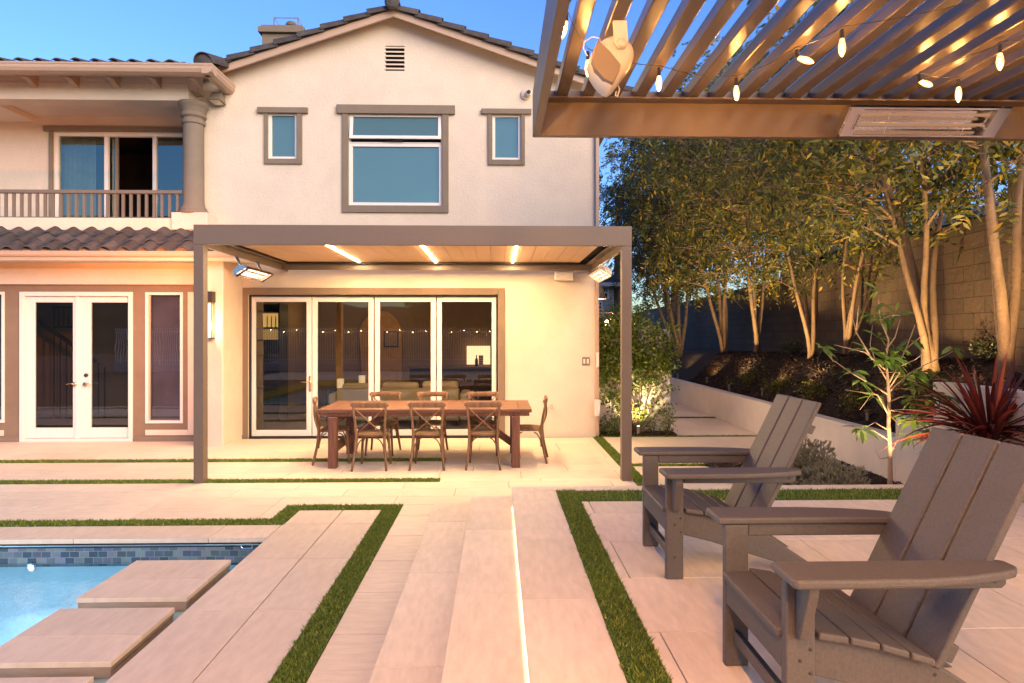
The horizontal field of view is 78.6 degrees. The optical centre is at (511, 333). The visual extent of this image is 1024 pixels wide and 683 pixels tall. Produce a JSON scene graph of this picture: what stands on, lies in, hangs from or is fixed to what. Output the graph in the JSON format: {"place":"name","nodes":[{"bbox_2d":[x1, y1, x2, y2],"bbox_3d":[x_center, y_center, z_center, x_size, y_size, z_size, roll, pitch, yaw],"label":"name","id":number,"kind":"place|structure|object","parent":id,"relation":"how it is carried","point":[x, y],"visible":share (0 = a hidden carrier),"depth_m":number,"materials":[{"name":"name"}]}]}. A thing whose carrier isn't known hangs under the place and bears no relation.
{"place":"outdoors","nodes":[
{"label":"outdoors","id":0,"kind":"place"},
{"bbox_2d":[0,542,261,645],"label":"pool basin","id":1,"kind":"object","parent":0,"point":[63,576],"depth_m":5.38,"materials":[{"name":"liquid"}]},
{"bbox_2d":[26,562,36,571],"bbox_3d":[-4.127,2.008,5.366,0.090,0.090,0.019,0,0,-1],"label":"pool light","id":2,"kind":"object","parent":1,"relation":"attached to","point":[31,567],"visible":1,"depth_m":5.36,"materials":[{"name":"glass"}]},
{"bbox_2d":[0,677,93,682],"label":"stepping pad","id":3,"kind":"object","parent":1,"relation":"on","point":[50,680],"visible":1,"depth_m":3.20,"materials":[{"name":"concrete"}]},
{"bbox_2d":[0,607,174,682],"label":"stepping pad","id":4,"kind":"object","parent":1,"relation":"on","point":[101,645],"visible":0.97,"depth_m":3.60,"materials":[{"name":"concrete"}]},
{"bbox_2d":[76,560,230,621],"bbox_3d":[-2.559,2.394,4.540,0.732,1.249,0.700,0,0,-1],"label":"stepping pad","id":5,"kind":"object","parent":1,"relation":"on","point":[181,586],"visible":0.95,"depth_m":4.41,"materials":[{"name":"concrete"}]},
{"bbox_2d":[241,543,252,548],"bbox_3d":[-2.297,1.839,5.414,0.104,0.044,0.009,0,0,-1],"label":"pool skimmer","id":6,"kind":"object","parent":1,"relation":"attached to","point":[246,546],"visible":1,"depth_m":5.41,"materials":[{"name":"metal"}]},
{"bbox_2d":[359,375,364,382],"bbox_3d":[-3.246,1.008,13.526,0.140,0.205,0.140,0,0,-1],"label":"table lamp","id":7,"kind":"object","parent":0,"point":[361,378],"visible":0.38,"depth_m":13.47,"materials":[{"name":"paper"}]},
{"bbox_2d":[307,505,433,682],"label":"patio walkway","id":8,"kind":"structure","parent":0,"point":[351,652],"depth_m":4.03,"materials":[{"name":"beige concrete"}]},
{"bbox_2d":[0,401,800,520],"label":"patio","id":9,"kind":"structure","parent":0,"point":[588,461],"depth_m":7.92,"materials":[{"name":"beige concrete"}]},
{"bbox_2d":[311,396,349,465],"bbox_3d":[-2.505,1.328,8.661,0.507,0.892,0.490,0,0,-15],"label":"dining chair","id":10,"kind":"object","parent":9,"relation":"on","point":[341,428],"visible":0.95,"depth_m":8.51,"materials":[{"name":"brown wood"}]},
{"bbox_2d":[350,402,391,471],"bbox_3d":[-1.843,1.328,8.270,0.490,0.892,0.507,0,0,-1],"label":"dining chair","id":11,"kind":"object","parent":9,"relation":"on","point":[377,432],"visible":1,"depth_m":8.08,"materials":[{"name":"brown wood"}]},
{"bbox_2d":[365,392,401,455],"bbox_3d":[-1.923,1.328,9.287,0.490,0.892,0.507,0,0,1],"label":"dining chair","id":12,"kind":"object","parent":9,"relation":"on","point":[388,422],"visible":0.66,"depth_m":9.44,"materials":[{"name":"brown wood"}]},
{"bbox_2d":[193,224,631,483],"bbox_3d":[-1.201,0.239,9.054,5.207,3.062,3.220,0,0,-1],"label":"pergola","id":13,"kind":"object","parent":9,"relation":"on","point":[286,248],"visible":1,"depth_m":7.50,"materials":[{"name":"brown metal"}]},
{"bbox_2d":[233,256,273,281],"bbox_3d":[-3.662,-0.912,8.865,0.217,0.284,1.012,0,0,-1],"label":"patio heater","id":14,"kind":"object","parent":13,"relation":"hanging from","point":[250,273],"visible":1,"depth_m":8.81,"materials":[{"name":"metal"}]},
{"bbox_2d":[588,257,611,282],"bbox_3d":[1.260,-0.912,8.983,0.203,0.284,1.012,0,0,-1],"label":"patio heater","id":15,"kind":"object","parent":13,"relation":"hanging from","point":[600,274],"visible":1,"depth_m":8.92,"materials":[{"name":"metal"}]},
{"bbox_2d":[317,400,531,468],"bbox_3d":[-1.169,1.387,8.828,2.842,0.766,1.207,0,0,-1],"label":"dining table","id":16,"kind":"object","parent":9,"relation":"on","point":[337,412],"visible":0.93,"depth_m":8.33,"materials":[{"name":"brown wood"}]},
{"bbox_2d":[408,402,445,470],"bbox_3d":[-1.109,1.328,8.299,0.490,0.892,0.507,0,0,-2],"label":"dining chair","id":17,"kind":"object","parent":9,"relation":"on","point":[440,432],"visible":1,"depth_m":8.11,"materials":[{"name":"brown wood"}]},
{"bbox_2d":[416,392,448,452],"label":"dining chair","id":18,"kind":"object","parent":9,"relation":"on","point":[420,422],"visible":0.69,"depth_m":9.46,"materials":[{"name":"brown wood"}]},
{"bbox_2d":[0,416,902,682],"bbox_3d":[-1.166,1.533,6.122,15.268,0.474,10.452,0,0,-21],"label":"turf","id":19,"kind":"structure","parent":9,"relation":"on","point":[359,568],"depth_m":5.02,"materials":[{"name":"green plant"}]},
{"bbox_2d":[467,392,498,455],"bbox_3d":[-0.430,1.328,9.287,0.490,0.892,0.507,0,0,-3],"label":"dining chair","id":20,"kind":"object","parent":9,"relation":"on","point":[473,423],"visible":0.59,"depth_m":9.47,"materials":[{"name":"brown wood"}]},
{"bbox_2d":[464,402,501,470],"bbox_3d":[-0.375,1.328,8.329,0.490,0.892,0.507,0,0,0],"label":"dining chair","id":21,"kind":"object","parent":9,"relation":"on","point":[482,432],"visible":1,"depth_m":8.13,"materials":[{"name":"brown wood"}]},
{"bbox_2d":[511,395,548,463],"bbox_3d":[0.254,1.328,8.762,0.508,0.892,0.490,0,0,5],"label":"dining chair","id":22,"kind":"object","parent":9,"relation":"on","point":[532,427],"visible":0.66,"depth_m":8.57,"materials":[{"name":"brown wood"}]},
{"bbox_2d":[600,429,676,436],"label":"bark mulch","id":23,"kind":"object","parent":9,"relation":"on","point":[641,432],"visible":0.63,"depth_m":10.84,"materials":[{"name":"brown wood"}]},
{"bbox_2d":[599,412,616,435],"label":"shrub","id":24,"kind":"object","parent":23,"relation":"on","point":[603,427],"visible":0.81,"depth_m":10.86,"materials":[{"name":"green plant"}]},
{"bbox_2d":[606,411,619,434],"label":"shrub","id":25,"kind":"object","parent":23,"relation":"on","point":[616,430],"visible":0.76,"depth_m":10.88,"materials":[{"name":"green plant"}]},
{"bbox_2d":[599,307,682,431],"bbox_3d":[2.187,0.643,10.960,1.709,2.225,0.522,0,0,-1],"label":"climbing vine","id":26,"kind":"object","parent":23,"relation":"on","point":[639,365],"visible":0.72,"depth_m":10.99,"materials":[{"name":"green plant"}]},
{"bbox_2d":[640,410,667,434],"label":"shrub","id":27,"kind":"object","parent":23,"relation":"on","point":[651,422],"visible":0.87,"depth_m":10.93,"materials":[{"name":"green plant"}]},
{"bbox_2d":[659,400,677,432],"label":"shrub","id":28,"kind":"object","parent":23,"relation":"on","point":[667,420],"visible":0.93,"depth_m":10.86,"materials":[{"name":"green plant"}]},
{"bbox_2d":[705,459,901,484],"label":"bark mulch","id":29,"kind":"object","parent":9,"relation":"on","point":[842,462],"visible":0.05,"depth_m":7.69,"materials":[{"name":"brown wood"}]},
{"bbox_2d":[782,434,844,484],"bbox_3d":[3.188,1.392,6.843,0.889,0.663,0.866,0,0,-27],"label":"lavender","id":30,"kind":"object","parent":29,"relation":"on","point":[799,461],"visible":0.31,"depth_m":6.71,"materials":[{"name":"green plant"}]},
{"bbox_2d":[792,455,871,484],"bbox_3d":[3.202,1.460,6.175,0.825,0.531,0.826,0,0,-17],"label":"lavender","id":31,"kind":"object","parent":29,"relation":"on","point":[822,477],"visible":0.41,"depth_m":6.14,"materials":[{"name":"green plant"}]},
{"bbox_2d":[815,282,963,483],"bbox_3d":[3.837,0.605,6.251,1.554,2.271,0.516,0,0,-1],"label":"young tree","id":32,"kind":"object","parent":29,"relation":"on","point":[894,356],"visible":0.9,"depth_m":6.23,"materials":[{"name":"green plant"}]},
{"bbox_2d":[884,341,1023,452],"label":"red leaved plant","id":33,"kind":"object","parent":29,"relation":"on","point":[1001,410],"visible":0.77,"depth_m":5.55,"materials":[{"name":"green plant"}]},
{"bbox_2d":[339,434,600,494],"bbox_3d":[-2.667,1.782,6.938,23.000,0.001,30.000,0,0,-1],"label":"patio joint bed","id":34,"kind":"object","parent":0,"point":[520,456],"visible":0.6,"depth_m":10.63,"materials":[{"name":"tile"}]},
{"bbox_2d":[599,329,669,433],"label":"privacy wall","id":35,"kind":"structure","parent":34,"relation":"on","point":[603,409],"depth_m":11.12,"materials":[{"name":"white paint"}]},
{"bbox_2d":[0,0,1015,315],"label":"sky","id":36,"kind":"structure","parent":0,"point":[141,30],"materials":[{"name":"blue"}]},
{"bbox_2d":[599,274,619,319],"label":"neighbour house","id":37,"kind":"structure","parent":0,"point":[607,286],"depth_m":30.09,"materials":[{"name":"grey"}]},
{"bbox_2d":[599,301,602,309],"bbox_3d":[4.180,-1.361,30.078,0.411,0.458,0.059,0,0,-1],"label":"window","id":38,"kind":"structure","parent":37,"relation":"in","point":[600,302],"depth_m":30.06,"materials":[{"name":"grey glass"}]},
{"bbox_2d":[602,286,608,298],"bbox_3d":[4.506,-1.976,30.086,0.339,0.627,0.059,0,0,-1],"label":"window","id":39,"kind":"structure","parent":37,"relation":"in","point":[605,288],"depth_m":30.06,"materials":[{"name":"blue glass"}]},
{"bbox_2d":[670,349,1023,432],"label":"garden slope","id":40,"kind":"structure","parent":0,"point":[694,362],"depth_m":10.24,"materials":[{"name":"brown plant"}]},
{"bbox_2d":[599,84,747,348],"bbox_3d":[6.840,-4.670,25.908,8.418,11.611,9.443,0,0,40],"label":"tree","id":41,"kind":"object","parent":40,"relation":"on","point":[674,305],"visible":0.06,"depth_m":25.40,"materials":[{"name":"green plant"}]},
{"bbox_2d":[599,138,760,361],"bbox_3d":[4.856,-3.015,19.139,5.288,7.752,7.308,0,0,-1],"label":"tree","id":42,"kind":"object","parent":40,"relation":"on","point":[638,251],"visible":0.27,"depth_m":18.91,"materials":[{"name":"green plant"}]},
{"bbox_2d":[599,50,804,352],"bbox_3d":[4.940,-3.319,16.458,6.625,7.992,5.689,0,0,23],"label":"tree","id":43,"kind":"object","parent":40,"relation":"on","point":[722,330],"visible":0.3,"depth_m":16.30,"materials":[{"name":"green plant"}]},
{"bbox_2d":[609,24,858,351],"bbox_3d":[5.365,-3.386,14.601,6.016,7.944,5.673,0,0,-1],"label":"tree","id":44,"kind":"object","parent":40,"relation":"on","point":[674,169],"visible":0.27,"depth_m":14.39,"materials":[{"name":"green plant"}]},
{"bbox_2d":[721,361,771,387],"bbox_3d":[4.821,0.855,12.637,1.085,0.636,0.799,0,0,28],"label":"shrub","id":45,"kind":"object","parent":40,"relation":"on","point":[748,376],"visible":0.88,"depth_m":12.67,"materials":[{"name":"green plant"}]},
{"bbox_2d":[759,376,796,394],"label":"shrub","id":46,"kind":"object","parent":40,"relation":"on","point":[773,385],"visible":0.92,"depth_m":11.35,"materials":[{"name":"green plant"}]},
{"bbox_2d":[650,23,919,358],"bbox_3d":[4.965,-2.379,11.404,4.563,5.839,4.615,0,0,28],"label":"tree","id":47,"kind":"object","parent":40,"relation":"on","point":[809,331],"visible":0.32,"depth_m":11.30,"materials":[{"name":"green plant"}]},
{"bbox_2d":[776,339,806,355],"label":"shrub","id":48,"kind":"object","parent":40,"relation":"on","point":[789,349],"visible":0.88,"depth_m":12.46,"materials":[{"name":"green plant"}]},
{"bbox_2d":[794,380,830,400],"bbox_3d":[4.829,0.949,10.066,0.592,0.422,0.686,0,0,-1],"label":"shrub","id":49,"kind":"object","parent":40,"relation":"on","point":[815,387],"visible":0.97,"depth_m":10.02,"materials":[{"name":"green plant"}]},
{"bbox_2d":[638,174,1023,373],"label":"block wall","id":50,"kind":"structure","parent":40,"relation":"on","point":[964,295],"depth_m":9.90,"materials":[{"name":"grey concrete"}]},
{"bbox_2d":[835,381,878,414],"bbox_3d":[4.965,0.927,8.937,0.636,0.524,0.663,0,0,29],"label":"shrub","id":51,"kind":"object","parent":40,"relation":"on","point":[851,397],"visible":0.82,"depth_m":8.88,"materials":[{"name":"green plant"}]},
{"bbox_2d":[699,0,1020,373],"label":"tree","id":52,"kind":"object","parent":40,"relation":"on","point":[932,205],"visible":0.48,"depth_m":7.82,"materials":[{"name":"green plant"}]},
{"bbox_2d":[712,13,1015,279],"bbox_3d":[12.325,-5.162,23.582,11.772,12.230,10.962,0,0,-1],"label":"tree","id":53,"kind":"object","parent":40,"relation":"on","point":[860,147],"depth_m":21.91,"materials":[{"name":"green plant"}]},
{"bbox_2d":[864,410,870,420],"bbox_3d":[4.818,1.105,8.471,0.090,0.150,0.090,0,0,-1],"label":"path light","id":54,"kind":"object","parent":40,"relation":"on","point":[867,414],"visible":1,"depth_m":8.45,"materials":[{"name":"black metal"}]},
{"bbox_2d":[733,47,1006,354],"bbox_3d":[5.535,-2.283,10.037,3.960,5.501,3.940,0,0,17],"label":"tree","id":55,"kind":"object","parent":40,"relation":"on","point":[849,335],"visible":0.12,"depth_m":10.27,"materials":[{"name":"green plant"}]},
{"bbox_2d":[746,0,1023,378],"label":"tree","id":56,"kind":"object","parent":40,"relation":"on","point":[1006,313],"visible":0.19,"depth_m":6.44,"materials":[{"name":"green plant"}]},
{"bbox_2d":[777,202,1007,277],"bbox_3d":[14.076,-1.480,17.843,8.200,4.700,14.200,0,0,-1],"label":"wall cap","id":57,"kind":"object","parent":40,"relation":"on","point":[920,230],"depth_m":18.46,"materials":[{"name":"white paint"}]},
{"bbox_2d":[961,328,997,361],"bbox_3d":[5.773,0.184,7.542,0.601,0.530,1.040,0,0,37],"label":"shrub","id":58,"kind":"object","parent":40,"relation":"on","point":[988,354],"visible":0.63,"depth_m":7.44,"materials":[{"name":"green plant"}]},
{"label":"ground","id":59,"kind":"structure","parent":0,"visible":0},
{"bbox_2d":[0,510,380,682],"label":"pool coping","id":60,"kind":"object","parent":59,"relation":"on","point":[245,619],"visible":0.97,"depth_m":4.29,"materials":[{"name":"concrete"}]},
{"bbox_2d":[0,0,633,446],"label":"house","id":61,"kind":"structure","parent":59,"relation":"on","point":[118,178],"depth_m":10.65,"materials":[{"name":"beige paint"}]},
{"bbox_2d":[0,292,4,422],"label":"side window","id":62,"kind":"structure","parent":61,"relation":"in","point":[2,294],"depth_m":10.21,"materials":[{"name":"white plastic"}]},
{"bbox_2d":[37,306,105,417],"bbox_3d":[-9.152,0.583,13.077,1.379,2.341,0.235,0,0,-1],"label":"stair railing","id":63,"kind":"object","parent":61,"relation":"on","point":[55,332],"visible":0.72,"depth_m":12.98,"materials":[{"name":"black metal"}]},
{"bbox_2d":[19,292,132,441],"bbox_3d":[-7.142,0.542,10.280,1.824,2.457,0.143,0,0,-1],"label":"french door","id":64,"kind":"structure","parent":61,"relation":"in","point":[82,430],"depth_m":10.26,"materials":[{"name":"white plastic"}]},
{"bbox_2d":[55,133,182,216],"bbox_3d":[-6.652,-2.778,11.569,3.544,1.769,0.310,0,0,-1],"label":"balcony door","id":65,"kind":"structure","parent":61,"relation":"in","point":[78,154],"depth_m":11.63,"materials":[{"name":"white plastic"}]},
{"bbox_2d":[145,292,182,422],"bbox_3d":[-5.724,0.395,10.341,0.609,2.156,0.140,0,0,-1],"label":"side window","id":66,"kind":"structure","parent":61,"relation":"in","point":[167,307],"depth_m":10.40,"materials":[{"name":"glass"}]},
{"bbox_2d":[208,291,215,338],"bbox_3d":[-4.710,-0.291,9.744,0.120,0.736,0.129,0,0,-1],"label":"wall lamp","id":67,"kind":"object","parent":61,"relation":"attached to","point":[211,297],"visible":0.8,"depth_m":9.71,"materials":[{"name":"white glass"}]},
{"bbox_2d":[207,92,225,104],"bbox_3d":[-4.942,-3.933,10.475,0.246,0.210,0.218,0,0,-1],"label":"wall light","id":68,"kind":"object","parent":61,"relation":"attached to","point":[215,98],"visible":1,"depth_m":10.41,"materials":[{"name":"white glass"}]},
{"bbox_2d":[257,303,287,420],"bbox_3d":[-4.918,0.570,12.791,0.499,2.367,0.510,0,0,-1],"label":"shelf unit","id":69,"kind":"object","parent":61,"relation":"on","point":[274,386],"visible":0.92,"depth_m":12.96,"materials":[{"name":"brown wood"}]},
{"bbox_2d":[257,107,307,163],"bbox_3d":[-3.883,-3.353,10.617,0.846,0.955,0.125,0,0,-1],"label":"window","id":70,"kind":"structure","parent":61,"relation":"in","point":[285,123],"depth_m":10.63,"materials":[{"name":"blue glass"}]},
{"bbox_2d":[325,388,337,419],"bbox_3d":[-3.599,1.442,12.817,0.360,0.624,0.360,0,0,-1],"label":"side table","id":71,"kind":"object","parent":61,"relation":"on","point":[331,389],"visible":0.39,"depth_m":12.65,"materials":[{"name":"black metal"}]},
{"bbox_2d":[337,379,343,388],"bbox_3d":[-3.518,1.026,12.819,0.140,0.205,0.140,0,0,-1],"label":"table lamp","id":72,"kind":"object","parent":71,"relation":"on","point":[340,382],"visible":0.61,"depth_m":12.76,"materials":[{"name":"paper"}]},
{"bbox_2d":[248,295,497,438],"bbox_3d":[-2.355,0.562,10.720,4.229,2.446,0.174,0,0,-1],"label":"bifold door","id":73,"kind":"structure","parent":61,"relation":"in","point":[312,301],"depth_m":10.70,"materials":[{"name":"white plastic"}]},
{"bbox_2d":[384,331,397,346],"bbox_3d":[-3.152,0.139,16.284,0.380,0.420,0.030,0,0,-1],"label":"picture","id":74,"kind":"object","parent":61,"relation":"attached to","point":[390,338],"visible":1,"depth_m":16.28,"materials":[{"name":"black metal"}]},
{"bbox_2d":[337,104,454,212],"bbox_3d":[-1.972,-2.974,10.663,2.002,1.825,0.125,0,0,-1],"label":"window","id":75,"kind":"structure","parent":61,"relation":"in","point":[385,176],"depth_m":10.68,"materials":[{"name":"white plastic"}]},
{"bbox_2d":[328,381,469,424],"bbox_3d":[-2.198,1.342,12.426,2.702,0.824,0.950,0,0,-1],"label":"sofa","id":76,"kind":"object","parent":61,"relation":"on","point":[360,391],"visible":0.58,"depth_m":11.97,"materials":[{"name":"fabric"}]},
{"bbox_2d":[408,346,491,399],"bbox_3d":[-1.427,1.035,15.945,2.376,1.438,0.650,0,0,-1],"label":"kitchen counter","id":77,"kind":"object","parent":61,"relation":"on","point":[475,378],"visible":0.59,"depth_m":15.68,"materials":[{"name":"grey"}]},
{"bbox_2d":[479,355,482,365],"bbox_3d":[-0.791,0.690,15.954,0.120,0.279,0.044,0,0,-1],"label":"counter sign","id":78,"kind":"object","parent":77,"relation":"on","point":[480,360],"visible":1,"depth_m":15.93,"materials":[{"name":"brown plastic"}]},
{"bbox_2d":[482,108,530,164],"bbox_3d":[-0.095,-3.361,10.708,0.852,0.955,0.125,0,0,-1],"label":"window","id":79,"kind":"structure","parent":61,"relation":"in","point":[508,124],"depth_m":10.73,"materials":[{"name":"white plastic"}]},
{"bbox_2d":[520,89,531,99],"bbox_3d":[0.246,-4.089,10.627,0.202,0.180,0.162,0,0,-1],"label":"security camera","id":80,"kind":"object","parent":61,"relation":"attached to","point":[525,94],"visible":1,"depth_m":10.68,"materials":[{"name":"beige paint"}]},
{"bbox_2d":[554,271,573,280],"bbox_3d":[0.884,-1.003,10.639,0.330,0.200,0.169,0,0,-1],"label":"wall speaker","id":81,"kind":"object","parent":61,"relation":"attached to","point":[563,275],"depth_m":10.56,"materials":[{"name":"white plastic"}]},
{"bbox_2d":[582,357,589,364],"bbox_3d":[1.268,0.471,10.720,0.130,0.140,0.025,0,0,-1],"label":"light switch","id":82,"kind":"object","parent":61,"relation":"attached to","point":[585,360],"visible":1,"depth_m":10.71,"materials":[{"name":"white plastic"}]},
{"bbox_2d":[599,283,606,298],"bbox_3d":[1.679,-1.109,12.606,0.498,0.814,0.298,0,0,-23],"label":"wall light","id":83,"kind":"object","parent":61,"relation":"attached to","point":[601,294],"visible":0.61,"depth_m":12.56,"materials":[{"name":"black metal"}]},
{"bbox_2d":[599,183,629,316],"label":"palm tree","id":84,"kind":"object","parent":59,"relation":"on","point":[617,296],"visible":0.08,"depth_m":30.98,"materials":[{"name":"green plant"}]},
{"bbox_2d":[604,300,651,328],"bbox_3d":[4.148,0.276,22.515,1.722,2.989,1.691,0,0,-1],"label":"hedge","id":85,"kind":"object","parent":59,"relation":"on","point":[636,313],"visible":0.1,"depth_m":22.25,"materials":[{"name":"green plant"}]},
{"bbox_2d":[670,377,1023,483],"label":"wall","id":86,"kind":"structure","parent":59,"relation":"on","point":[748,413],"depth_m":8.29,"materials":[{"name":"white paint"}]},
{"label":"deck base","id":87,"kind":"structure","parent":0,"visible":0},
{"bbox_2d":[512,484,1023,682],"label":"raised deck","id":88,"kind":"structure","parent":87,"relation":"on","point":[567,637],"depth_m":3.13,"materials":[{"name":"concrete"}]},
{"bbox_2d":[634,394,820,578],"bbox_3d":[1.254,0.846,3.641,0.927,0.946,0.792,0,0,-1],"label":"lounge chair","id":89,"kind":"object","parent":88,"relation":"on","point":[674,508],"visible":0.84,"depth_m":3.48,"materials":[{"name":"grey wood"}]},
{"bbox_2d":[533,0,1023,140],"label":"pergola","id":90,"kind":"object","parent":88,"relation":"on","point":[882,62],"visible":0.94,"depth_m":3.74,"materials":[{"name":"brown wood"}]},
{"bbox_2d":[583,20,633,96],"bbox_3d":[0.479,-1.347,3.102,0.246,0.310,0.241,0,0,-1],"label":"hanging speaker","id":91,"kind":"object","parent":90,"relation":"hanging from","point":[610,61],"visible":1,"depth_m":3.01},
{"bbox_2d":[562,0,978,100],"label":"string lights","id":92,"kind":"object","parent":90,"relation":"hanging from","point":[659,87],"visible":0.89,"depth_m":3.38,"materials":[{"name":"white glass"}]},
{"bbox_2d":[836,105,1011,136],"bbox_3d":[2.697,-1.397,4.101,1.058,0.172,0.179,0,0,-1],"label":"patio heater","id":93,"kind":"object","parent":90,"relation":"attached to","point":[915,121],"visible":1,"depth_m":4.14,"materials":[{"name":"metal"}]},
{"bbox_2d":[918,35,1023,101],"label":"string lights","id":94,"kind":"object","parent":90,"relation":"hanging from","point":[921,82],"visible":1,"depth_m":3.60,"materials":[{"name":"white glass"}]},
{"bbox_2d":[706,427,1023,682],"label":"lounge chair","id":95,"kind":"object","parent":88,"relation":"on","point":[923,574],"visible":1,"depth_m":2.13,"materials":[{"name":"grey wood"}]},
{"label":"step base","id":96,"kind":"structure","parent":0,"visible":0},
{"bbox_2d":[369,496,529,682],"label":"walkway","id":97,"kind":"structure","parent":96,"relation":"on","point":[458,616],"depth_m":3.52,"materials":[{"name":"beige concrete"}]}
]}

